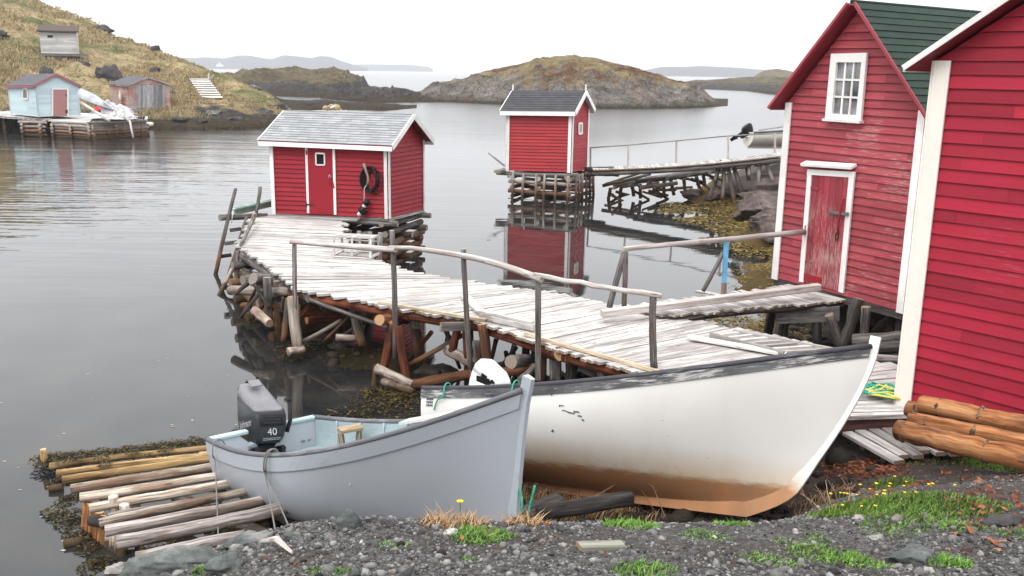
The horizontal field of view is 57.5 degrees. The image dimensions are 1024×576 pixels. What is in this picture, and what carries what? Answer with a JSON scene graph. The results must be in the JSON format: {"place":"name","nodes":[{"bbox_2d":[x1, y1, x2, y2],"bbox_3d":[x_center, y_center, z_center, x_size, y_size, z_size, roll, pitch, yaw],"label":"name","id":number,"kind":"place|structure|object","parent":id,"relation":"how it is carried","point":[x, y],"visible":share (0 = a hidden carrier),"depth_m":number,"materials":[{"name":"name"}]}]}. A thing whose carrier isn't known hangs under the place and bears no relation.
{"place":"outdoors","nodes":[
{"label":"outdoors","id":0,"kind":"place"},
{"bbox_2d":[0,0,315,129],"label":"hillside","id":1,"kind":"structure","parent":0,"point":[215,122],"depth_m":91.99,"materials":[{"name":"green plant"}]},
{"bbox_2d":[39,66,53,73],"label":"boulder","id":2,"kind":"object","parent":1,"relation":"on","point":[44,70],"visible":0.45,"depth_m":86.86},
{"bbox_2d":[32,25,87,61],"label":"white shed","id":3,"kind":"structure","parent":1,"relation":"on","point":[62,40],"depth_m":93.58,"materials":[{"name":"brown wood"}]},
{"bbox_2d":[94,25,114,32],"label":"boulder","id":4,"kind":"object","parent":1,"relation":"on","point":[106,28],"visible":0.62,"depth_m":115.42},
{"bbox_2d":[95,64,122,81],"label":"boulder","id":5,"kind":"object","parent":1,"relation":"on","point":[112,73],"visible":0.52,"depth_m":88.02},
{"bbox_2d":[107,76,171,111],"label":"red hut","id":6,"kind":"object","parent":1,"relation":"on","point":[138,92],"visible":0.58,"depth_m":79.55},
{"bbox_2d":[136,85,164,107],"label":"plank door","id":7,"kind":"structure","parent":6,"relation":"in","point":[147,96],"depth_m":79.53,"materials":[{"name":"wood"}]},
{"bbox_2d":[173,116,187,121],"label":"boulder","id":8,"kind":"object","parent":1,"relation":"on","point":[179,119],"visible":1,"depth_m":76.80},
{"bbox_2d":[189,78,222,98],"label":"steps","id":9,"kind":"structure","parent":1,"relation":"on","point":[212,87],"depth_m":90.08,"materials":[{"name":"white paint"}]},
{"bbox_2d":[177,55,367,70],"bbox_3d":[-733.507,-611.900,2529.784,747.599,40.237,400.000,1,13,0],"label":"hill","id":10,"kind":"structure","parent":0,"point":[251,62],"depth_m":2404.83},
{"bbox_2d":[221,66,375,96],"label":"island","id":11,"kind":"structure","parent":0,"point":[295,81],"depth_m":188.92,"materials":[{"name":"plant"}]},
{"bbox_2d":[0,69,784,575],"bbox_3d":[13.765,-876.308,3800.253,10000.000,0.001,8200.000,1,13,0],"label":"sea water","id":12,"kind":"structure","parent":0,"point":[120,325],"depth_m":24.75,"materials":[{"name":"liquid"}]},
{"bbox_2d":[48,483,63,491],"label":"sunken log","id":13,"kind":"object","parent":12,"relation":"in","point":[56,487],"visible":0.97,"depth_m":11.21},
{"bbox_2d":[63,537,82,547],"bbox_3d":[-4.682,2.722,9.964,0.194,0.105,0.108,-4,14,-19],"label":"sunken log","id":14,"kind":"object","parent":12,"relation":"in","point":[72,542],"visible":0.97,"depth_m":9.93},
{"bbox_2d":[0,111,149,139],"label":"wharf","id":15,"kind":"structure","parent":12,"relation":"in","point":[95,126],"depth_m":65.61,"materials":[{"name":"grey wood"}]},
{"bbox_2d":[5,73,80,116],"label":"blue hut","id":16,"kind":"object","parent":15,"relation":"on","point":[44,95],"visible":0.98,"depth_m":66.94,"materials":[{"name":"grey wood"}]},
{"bbox_2d":[22,88,27,99],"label":"window","id":17,"kind":"structure","parent":16,"relation":"in","point":[24,90],"depth_m":67.24,"materials":[{"name":"white paint"}]},
{"bbox_2d":[53,90,67,115],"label":"door","id":18,"kind":"structure","parent":16,"relation":"in","point":[59,96],"depth_m":66.84,"materials":[{"name":"wood"}]},
{"bbox_2d":[80,101,110,121],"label":"pole","id":19,"kind":"object","parent":15,"relation":"on","point":[95,111],"visible":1,"depth_m":64.69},
{"bbox_2d":[86,99,134,113],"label":"tarpaulin","id":20,"kind":"object","parent":15,"relation":"on","point":[118,107],"visible":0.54,"depth_m":66.15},
{"bbox_2d":[77,89,112,109],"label":"upturned skiff","id":21,"kind":"object","parent":20,"relation":"on","point":[83,94],"visible":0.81,"depth_m":65.64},
{"bbox_2d":[106,108,137,118],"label":"net heap","id":22,"kind":"object","parent":15,"relation":"on","point":[122,112],"visible":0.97,"depth_m":64.65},
{"bbox_2d":[27,427,310,573],"bbox_3d":[-3.833,2.233,10.669,3.374,0.704,4.244,-5,14,-22],"label":"seaweed","id":23,"kind":"object","parent":12,"relation":"on","point":[58,457],"visible":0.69,"depth_m":11.55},
{"bbox_2d":[40,448,47,462],"bbox_3d":[-5.912,2.114,11.788,0.087,0.182,0.090,1,13,0],"label":"stake","id":24,"kind":"object","parent":23,"relation":"on","point":[43,455],"visible":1,"depth_m":11.76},
{"bbox_2d":[238,317,420,418],"bbox_3d":[-2.452,1.355,15.783,3.403,0.155,8.689,-4,14,-22],"label":"seaweed","id":25,"kind":"object","parent":12,"relation":"on","point":[382,393],"visible":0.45,"depth_m":14.44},
{"bbox_2d":[322,104,341,110],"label":"boulder","id":26,"kind":"object","parent":12,"relation":"in","point":[335,108],"visible":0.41,"depth_m":112.59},
{"bbox_2d":[287,99,416,110],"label":"skerry","id":27,"kind":"structure","parent":12,"relation":"in","point":[316,104],"depth_m":121.10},
{"bbox_2d":[320,85,438,102],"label":"skerry","id":28,"kind":"structure","parent":12,"relation":"in","point":[386,94],"depth_m":153.69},
{"bbox_2d":[344,219,427,264],"bbox_3d":[-3.469,-0.994,25.045,1.590,1.522,2.996,5,14,17],"label":"log crib","id":29,"kind":"object","parent":12,"relation":"in","point":[403,236],"visible":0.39,"depth_m":24.84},
{"bbox_2d":[508,171,594,202],"bbox_3d":[1.682,-4.038,38.397,2.848,1.573,3.268,6,14,22],"label":"log crib","id":30,"kind":"object","parent":12,"relation":"in","point":[555,185],"visible":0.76,"depth_m":37.32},
{"bbox_2d":[496,84,595,178],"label":"red shed","id":31,"kind":"structure","parent":30,"relation":"on","point":[547,133],"depth_m":36.79,"materials":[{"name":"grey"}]},
{"bbox_2d":[583,171,618,176],"bbox_3d":[3.585,-4.600,37.662,1.713,0.281,0.215,12,17,40],"label":"log","id":32,"kind":"object","parent":30,"relation":"on","point":[606,175],"visible":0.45,"depth_m":37.37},
{"bbox_2d":[584,166,614,171],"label":"log","id":33,"kind":"object","parent":32,"relation":"on","point":[590,168],"visible":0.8,"depth_m":37.59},
{"bbox_2d":[356,64,432,71],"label":"hill","id":34,"kind":"structure","parent":0,"point":[381,67],"depth_m":3116.40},
{"bbox_2d":[38,0,997,71],"label":"sky","id":35,"kind":"structure","parent":0,"point":[438,35],"materials":[{"name":"white"}]},
{"bbox_2d":[417,54,727,108],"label":"island","id":36,"kind":"structure","parent":0,"point":[611,85],"depth_m":150.96,"materials":[{"name":"stone"}]},
{"bbox_2d":[180,162,1023,575],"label":"ground","id":37,"kind":"structure","parent":0,"point":[758,278],"depth_m":4.91,"materials":[{"name":"gravel"}]},
{"bbox_2d":[104,562,124,573],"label":"boulder","id":38,"kind":"object","parent":37,"relation":"on","point":[115,568],"visible":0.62,"depth_m":9.44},
{"bbox_2d":[117,545,222,575],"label":"boulder","id":39,"kind":"object","parent":37,"relation":"on","point":[171,559],"visible":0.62,"depth_m":4.42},
{"bbox_2d":[49,445,295,556],"bbox_3d":[-3.653,2.402,10.536,2.210,1.166,4.330,-8,16,-34],"label":"log slip","id":40,"kind":"object","parent":37,"relation":"on","point":[121,528],"visible":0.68,"depth_m":9.93,"materials":[{"name":"wood"}]},
{"bbox_2d":[205,374,534,521],"bbox_3d":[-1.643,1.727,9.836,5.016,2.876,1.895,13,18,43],"label":"rowing boat","id":41,"kind":"object","parent":40,"relation":"on","point":[471,457],"visible":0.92,"depth_m":8.52,"materials":[{"name":"blue paint"}]},
{"bbox_2d":[212,439,225,533],"bbox_3d":[-3.046,2.048,9.585,0.178,0.361,1.831,-2,13,-13],"label":"mooring rope","id":42,"kind":"object","parent":41,"relation":"hanging from","point":[216,480],"visible":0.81,"depth_m":10.01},
{"bbox_2d":[263,448,276,528],"bbox_3d":[-2.284,1.943,8.817,0.175,0.477,1.164,-2,13,-12],"label":"mooring rope","id":43,"kind":"object","parent":41,"relation":"hanging from","point":[267,486],"visible":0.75,"depth_m":9.13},
{"bbox_2d":[265,448,288,524],"bbox_3d":[-2.225,1.924,8.874,0.185,0.490,0.989,-3,14,-18],"label":"mooring rope","id":44,"kind":"object","parent":41,"relation":"hanging from","point":[269,451],"visible":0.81,"depth_m":9.14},
{"bbox_2d":[337,423,362,443],"bbox_3d":[-1.894,1.770,10.924,0.328,0.303,0.143,-7,15,-30],"label":"wooden stool","id":45,"kind":"object","parent":41,"relation":"in","point":[357,428],"visible":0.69,"depth_m":10.87,"materials":[{"name":"brown wood"}]},
{"bbox_2d":[518,485,535,515],"bbox_3d":[0.126,1.993,8.096,0.183,0.643,0.145,-2,13,-11],"label":"green cord","id":46,"kind":"object","parent":41,"relation":"attached to","point":[531,498],"visible":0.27,"depth_m":8.10,"materials":[{"name":"fabric"}]},
{"bbox_2d":[203,550,244,575],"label":"boulder","id":47,"kind":"object","parent":37,"relation":"on","point":[226,563],"visible":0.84,"depth_m":4.09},
{"bbox_2d":[218,529,277,549],"bbox_3d":[-1.362,1.311,4.845,0.324,0.074,0.122,-11,17,-41],"label":"boulder","id":48,"kind":"object","parent":37,"relation":"on","point":[247,536],"visible":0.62,"depth_m":4.83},
{"bbox_2d":[260,536,292,553],"bbox_3d":[-1.091,1.203,4.341,0.033,0.112,0.353,-9,17,-38],"label":"driftwood","id":49,"kind":"object","parent":37,"relation":"on","point":[278,540],"visible":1,"depth_m":4.31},
{"bbox_2d":[281,532,303,541],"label":"boulder","id":50,"kind":"object","parent":37,"relation":"on","point":[288,536],"visible":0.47,"depth_m":4.63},
{"bbox_2d":[228,215,375,340],"bbox_3d":[-5.269,-0.464,22.278,3.481,1.687,10.045,1,13,0],"label":"log crib","id":51,"kind":"object","parent":37,"relation":"on","point":[242,263],"visible":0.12,"depth_m":18.69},
{"bbox_2d":[308,334,332,344],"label":"boulder","id":52,"kind":"object","parent":37,"relation":"on","point":[319,339],"visible":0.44,"depth_m":17.34,"materials":[{"name":"stone"}]},
{"bbox_2d":[326,340,355,350],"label":"boulder","id":53,"kind":"object","parent":37,"relation":"on","point":[349,344],"visible":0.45,"depth_m":17.02,"materials":[{"name":"stone"}]},
{"bbox_2d":[334,509,362,530],"bbox_3d":[-0.853,1.223,4.870,0.153,0.162,0.151,1,13,0],"label":"boulder","id":54,"kind":"object","parent":37,"relation":"on","point":[349,519],"visible":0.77,"depth_m":4.82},
{"bbox_2d":[410,363,440,378],"bbox_3d":[-1.483,1.458,15.384,0.599,0.355,0.481,11,17,38],"label":"boulder","id":55,"kind":"object","parent":37,"relation":"on","point":[423,370],"visible":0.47,"depth_m":15.25,"materials":[{"name":"stone"}]},
{"bbox_2d":[431,363,457,373],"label":"boulder","id":56,"kind":"object","parent":37,"relation":"on","point":[443,368],"visible":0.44,"depth_m":15.57,"materials":[{"name":"stone"}]},
{"bbox_2d":[443,528,457,534],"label":"boulder","id":57,"kind":"object","parent":37,"relation":"on","point":[450,531],"visible":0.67,"depth_m":4.65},
{"bbox_2d":[227,216,906,433],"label":"wharf","id":58,"kind":"structure","parent":37,"relation":"on","point":[300,262],"depth_m":15.03,"materials":[{"name":"grey wood"}]},
{"bbox_2d":[213,188,247,274],"bbox_3d":[-6.958,-1.278,23.336,0.572,2.294,1.379,4,13,14],"label":"ladder","id":59,"kind":"object","parent":58,"relation":"attached to","point":[220,255],"visible":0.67,"depth_m":23.27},
{"bbox_2d":[217,213,256,295],"bbox_3d":[-6.505,-0.699,22.018,0.162,1.733,3.157,2,13,3],"label":"fender stake","id":60,"kind":"object","parent":58,"relation":"attached to","point":[225,283],"visible":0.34,"depth_m":21.33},
{"bbox_2d":[218,213,267,220],"bbox_3d":[-6.899,-1.840,24.014,1.317,0.221,0.182,-11,18,-42],"label":"mooring log","id":61,"kind":"object","parent":58,"relation":"attached to","point":[221,217],"visible":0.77,"depth_m":23.85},
{"bbox_2d":[239,214,255,245],"bbox_3d":[-6.097,-1.368,21.590,0.101,0.272,2.880,-1,13,-9],"label":"fender stake","id":62,"kind":"object","parent":58,"relation":"attached to","point":[252,220],"visible":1,"depth_m":21.41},
{"bbox_2d":[232,199,270,213],"bbox_3d":[-7.002,-2.208,25.383,0.120,0.295,1.606,8,15,28],"label":"side plank","id":63,"kind":"object","parent":58,"relation":"attached to","point":[246,208],"visible":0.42,"depth_m":25.24,"materials":[{"name":"green paint"}]},
{"bbox_2d":[255,186,261,213],"bbox_3d":[-6.545,-2.252,24.069,0.228,0.736,0.099,1,13,0],"label":"fender stake","id":64,"kind":"object","parent":58,"relation":"attached to","point":[258,198],"visible":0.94,"depth_m":24.02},
{"bbox_2d":[257,110,434,226],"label":"red shed","id":65,"kind":"structure","parent":58,"relation":"on","point":[317,159],"depth_m":24.02,"materials":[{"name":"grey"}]},
{"bbox_2d":[306,148,334,214],"bbox_3d":[-4.937,-2.776,23.943,0.845,1.813,0.093,5,14,17],"label":"door","id":66,"kind":"structure","parent":65,"relation":"in","point":[320,160],"depth_m":23.97,"materials":[{"name":"red paint"}]},
{"bbox_2d":[359,163,382,201],"bbox_3d":[-3.558,-2.640,23.461,0.605,0.999,0.205,5,14,17],"label":"rope coil","id":67,"kind":"object","parent":65,"relation":"hanging from","point":[363,175],"visible":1,"depth_m":23.45,"materials":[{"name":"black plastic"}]},
{"bbox_2d":[332,233,379,258],"bbox_3d":[-3.213,-0.878,19.319,0.886,0.427,0.553,4,13,12],"label":"lobster trap","id":68,"kind":"object","parent":58,"relation":"on","point":[359,253],"visible":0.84,"depth_m":19.20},
{"bbox_2d":[460,295,485,314],"bbox_3d":[-0.632,0.271,15.338,0.160,0.050,1.145,-3,14,-17],"label":"timber","id":69,"kind":"object","parent":58,"relation":"on","point":[474,305],"visible":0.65,"depth_m":15.24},
{"bbox_2d":[475,309,534,330],"bbox_3d":[-0.087,0.483,14.119,1.169,0.215,0.321,11,16,36],"label":"timber","id":70,"kind":"object","parent":58,"relation":"on","point":[516,322],"visible":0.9,"depth_m":14.07,"materials":[{"name":"white paint"}]},
{"bbox_2d":[687,335,787,354],"bbox_3d":[3.179,0.812,13.220,1.432,0.050,0.120,9,15,32],"label":"plank","id":71,"kind":"object","parent":58,"relation":"on","point":[726,343],"visible":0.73,"depth_m":13.22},
{"bbox_2d":[606,225,870,346],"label":"ramp","id":72,"kind":"structure","parent":58,"relation":"on","point":[815,309],"depth_m":15.17,"materials":[{"name":"grey wood"}]},
{"bbox_2d":[600,283,821,317],"bbox_3d":[3.196,0.190,14.842,3.698,0.410,0.140,-2,13,-12],"label":"plank","id":73,"kind":"object","parent":72,"relation":"on","point":[706,300],"visible":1,"depth_m":14.78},
{"bbox_2d":[709,329,832,353],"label":"planks","id":74,"kind":"object","parent":58,"relation":"on","point":[779,345],"visible":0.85,"depth_m":13.33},
{"bbox_2d":[863,381,895,399],"bbox_3d":[4.486,1.244,11.338,0.650,0.077,0.571,-7,15,-30],"label":"rope tangle","id":75,"kind":"object","parent":58,"relation":"on","point":[870,385],"visible":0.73,"depth_m":11.31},
{"bbox_2d":[865,384,900,399],"bbox_3d":[4.588,1.259,11.236,0.656,0.075,0.449,1,13,0],"label":"rope tangle","id":76,"kind":"object","parent":58,"relation":"on","point":[889,393],"visible":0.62,"depth_m":11.18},
{"bbox_2d":[877,354,897,362],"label":"log","id":77,"kind":"object","parent":58,"relation":"on","point":[881,358],"visible":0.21,"depth_m":12.90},
{"bbox_2d":[535,490,634,520],"bbox_3d":[0.712,2.167,9.267,1.172,0.263,0.174,-7,15,-30],"label":"roller log","id":78,"kind":"object","parent":37,"relation":"on","point":[593,504],"visible":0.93,"depth_m":9.20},
{"bbox_2d":[520,493,563,521],"bbox_3d":[0.083,2.154,8.897,1.053,0.276,0.199,-11,18,-42],"label":"roller log","id":79,"kind":"object","parent":78,"relation":"on","point":[554,497],"visible":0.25,"depth_m":9.05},
{"bbox_2d":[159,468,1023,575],"bbox_3d":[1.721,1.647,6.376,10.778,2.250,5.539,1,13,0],"label":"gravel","id":80,"kind":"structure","parent":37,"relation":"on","point":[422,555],"depth_m":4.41,"materials":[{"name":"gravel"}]},
{"bbox_2d":[576,540,625,551],"bbox_3d":[0.417,1.206,4.367,0.228,0.052,0.070,-3,14,-17],"label":"plank","id":81,"kind":"object","parent":80,"relation":"on","point":[599,545],"visible":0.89,"depth_m":4.35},
{"bbox_2d":[885,543,936,564],"bbox_3d":[1.960,1.320,4.569,0.235,0.108,0.222,-6,15,-28],"label":"boulder","id":82,"kind":"object","parent":80,"relation":"on","point":[916,553],"visible":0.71,"depth_m":4.53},
{"bbox_2d":[218,319,969,527],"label":"beach stones","id":83,"kind":"object","parent":37,"relation":"on","point":[838,456],"visible":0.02,"depth_m":10.08,"materials":[{"name":"stone"}]},
{"bbox_2d":[190,459,1023,575],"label":"grass","id":84,"kind":"structure","parent":37,"relation":"on","point":[834,558],"depth_m":4.58,"materials":[{"name":"plant"}]},
{"bbox_2d":[417,477,852,539],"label":"dry grass","id":85,"kind":"structure","parent":37,"relation":"on","point":[471,520],"depth_m":5.09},
{"bbox_2d":[263,457,1023,565],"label":"bark chips","id":86,"kind":"object","parent":37,"relation":"on","point":[859,468],"visible":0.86,"depth_m":9.04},
{"bbox_2d":[420,335,881,516],"bbox_3d":[1.339,1.406,10.333,4.896,2.436,1.748,7,15,26],"label":"rowing boat","id":87,"kind":"object","parent":37,"relation":"on","point":[748,437],"visible":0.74,"depth_m":9.36,"materials":[{"name":"white paint"}]},
{"bbox_2d":[589,132,782,201],"bbox_3d":[6.648,-4.821,36.113,7.956,2.650,1.362,6,14,20],"label":"footbridge","id":88,"kind":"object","parent":37,"relation":"on","point":[724,165],"visible":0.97,"depth_m":35.49,"materials":[{"name":"grey wood"}]},
{"bbox_2d":[602,163,773,200],"bbox_3d":[7.300,-4.417,38.212,7.205,1.902,2.653,1,13,0],"label":"log trestle","id":89,"kind":"object","parent":37,"relation":"on","point":[632,182],"visible":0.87,"depth_m":37.82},
{"bbox_2d":[530,479,851,514],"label":"dead stalks","id":90,"kind":"object","parent":37,"relation":"on","point":[818,491],"visible":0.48,"depth_m":6.22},
{"bbox_2d":[680,188,704,199],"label":"boulder","id":91,"kind":"object","parent":37,"relation":"on","point":[689,194],"visible":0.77,"depth_m":37.98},
{"bbox_2d":[704,190,720,200],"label":"boulder","id":92,"kind":"object","parent":37,"relation":"on","point":[716,194],"visible":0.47,"depth_m":36.76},
{"bbox_2d":[725,183,750,197],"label":"boulder","id":93,"kind":"object","parent":37,"relation":"on","point":[736,189],"visible":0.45,"depth_m":36.08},
{"bbox_2d":[649,196,830,342],"bbox_3d":[6.059,-1.353,27.140,5.367,0.582,24.972,4,13,12],"label":"seaweed","id":94,"kind":"object","parent":37,"relation":"on","point":[761,251],"visible":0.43,"depth_m":30.11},
{"bbox_2d":[732,212,748,219],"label":"boulder","id":95,"kind":"object","parent":37,"relation":"on","point":[737,215],"visible":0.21,"depth_m":32.18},
{"bbox_2d":[730,123,782,148],"bbox_3d":[11.095,-6.114,37.333,4.949,1.074,1.549,-1,13,-8],"label":"rowing boat","id":96,"kind":"object","parent":37,"relation":"on","point":[765,141],"visible":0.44,"depth_m":36.89,"materials":[{"name":"white paint"}]},
{"bbox_2d":[737,192,777,217],"bbox_3d":[8.594,-2.767,31.571,1.754,0.966,1.568,-9,17,-38],"label":"boulder","id":97,"kind":"object","parent":37,"relation":"on","point":[752,205],"visible":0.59,"depth_m":31.28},
{"bbox_2d":[738,190,777,199],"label":"boulder","id":98,"kind":"object","parent":37,"relation":"on","point":[743,195],"visible":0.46,"depth_m":34.28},
{"bbox_2d":[749,207,776,223],"bbox_3d":[8.245,-2.161,29.186,1.681,0.735,1.110,-3,14,-15],"label":"boulder","id":99,"kind":"object","parent":37,"relation":"on","point":[766,212],"visible":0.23,"depth_m":28.86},
{"bbox_2d":[752,216,775,243],"bbox_3d":[7.921,-1.614,27.587,1.612,0.976,1.209,1,13,0],"label":"boulder","id":100,"kind":"object","parent":37,"relation":"on","point":[765,225],"visible":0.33,"depth_m":27.35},
{"bbox_2d":[752,171,779,190],"bbox_3d":[9.980,-3.803,35.215,1.620,1.170,1.702,6,14,20],"label":"boulder","id":101,"kind":"object","parent":37,"relation":"on","point":[765,183],"visible":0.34,"depth_m":34.70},
{"bbox_2d":[859,311,885,326],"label":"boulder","id":102,"kind":"object","parent":37,"relation":"on","point":[875,318],"visible":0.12,"depth_m":16.67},
{"bbox_2d":[767,0,980,345],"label":"red store","id":103,"kind":"structure","parent":37,"relation":"on","point":[850,98],"depth_m":14.86,"materials":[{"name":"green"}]},
{"bbox_2d":[803,175,848,290],"bbox_3d":[5.185,-0.926,15.458,0.101,1.871,0.891,-7,15,-29],"label":"door","id":104,"kind":"structure","parent":103,"relation":"in","point":[827,212],"depth_m":15.48,"materials":[{"name":"red wood"}]},
{"bbox_2d":[822,53,868,123],"bbox_3d":[5.300,-3.177,14.815,0.120,1.076,0.750,-7,15,-29],"label":"window","id":105,"kind":"structure","parent":103,"relation":"in","point":[847,71],"depth_m":14.82,"materials":[{"name":"white paint"}]},
{"bbox_2d":[852,331,900,344],"bbox_3d":[5.474,0.767,13.919,0.782,0.364,0.213,9,16,33],"label":"log","id":106,"kind":"object","parent":37,"relation":"on","point":[885,337],"visible":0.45,"depth_m":13.86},
{"bbox_2d":[855,341,899,354],"bbox_3d":[5.367,0.882,13.578,0.710,0.318,0.201,7,14,25],"label":"log","id":107,"kind":"object","parent":37,"relation":"on","point":[889,347],"visible":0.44,"depth_m":13.47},
{"bbox_2d":[871,316,895,332],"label":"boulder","id":108,"kind":"object","parent":37,"relation":"on","point":[885,324],"visible":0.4,"depth_m":15.89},
{"bbox_2d":[842,427,957,464],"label":"boardwalk","id":109,"kind":"structure","parent":37,"relation":"on","point":[884,445],"depth_m":10.26,"materials":[{"name":"grey wood"}]},
{"bbox_2d":[804,454,1019,532],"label":"grass","id":110,"kind":"structure","parent":37,"relation":"on","point":[892,504],"depth_m":5.77,"materials":[{"name":"plant"}]},
{"bbox_2d":[903,400,927,415],"bbox_3d":[4.599,1.332,9.806,0.885,0.258,0.198,13,17,41],"label":"log","id":111,"kind":"object","parent":37,"relation":"on","point":[909,406],"visible":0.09,"depth_m":10.00,"materials":[{"name":"brown wood"}]},
{"bbox_2d":[916,395,1023,432],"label":"log","id":112,"kind":"object","parent":111,"relation":"on","point":[955,410],"visible":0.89,"depth_m":9.39,"materials":[{"name":"brown wood"}]},
{"bbox_2d":[892,420,1023,470],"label":"log","id":113,"kind":"object","parent":37,"relation":"on","point":[987,451],"visible":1,"depth_m":8.87,"materials":[{"name":"brown wood"}]},
{"bbox_2d":[893,0,1023,414],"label":"red store","id":114,"kind":"structure","parent":37,"relation":"on","point":[962,336],"depth_m":10.15,"materials":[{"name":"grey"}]},
{"bbox_2d":[906,412,1023,446],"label":"log","id":115,"kind":"object","parent":37,"relation":"on","point":[991,433],"visible":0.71,"depth_m":9.13,"materials":[{"name":"brown wood"}]},
{"bbox_2d":[981,513,1022,527],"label":"boulder","id":116,"kind":"object","parent":37,"relation":"on","point":[1001,520],"visible":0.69,"depth_m":5.12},
{"bbox_2d":[645,66,764,76],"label":"hill","id":117,"kind":"structure","parent":0,"point":[702,71],"depth_m":2203.67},
{"bbox_2d":[685,76,788,94],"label":"shore","id":118,"kind":"structure","parent":0,"point":[770,85],"depth_m":315.18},
{"bbox_2d":[754,69,792,77],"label":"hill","id":119,"kind":"structure","parent":0,"point":[774,73],"depth_m":567.47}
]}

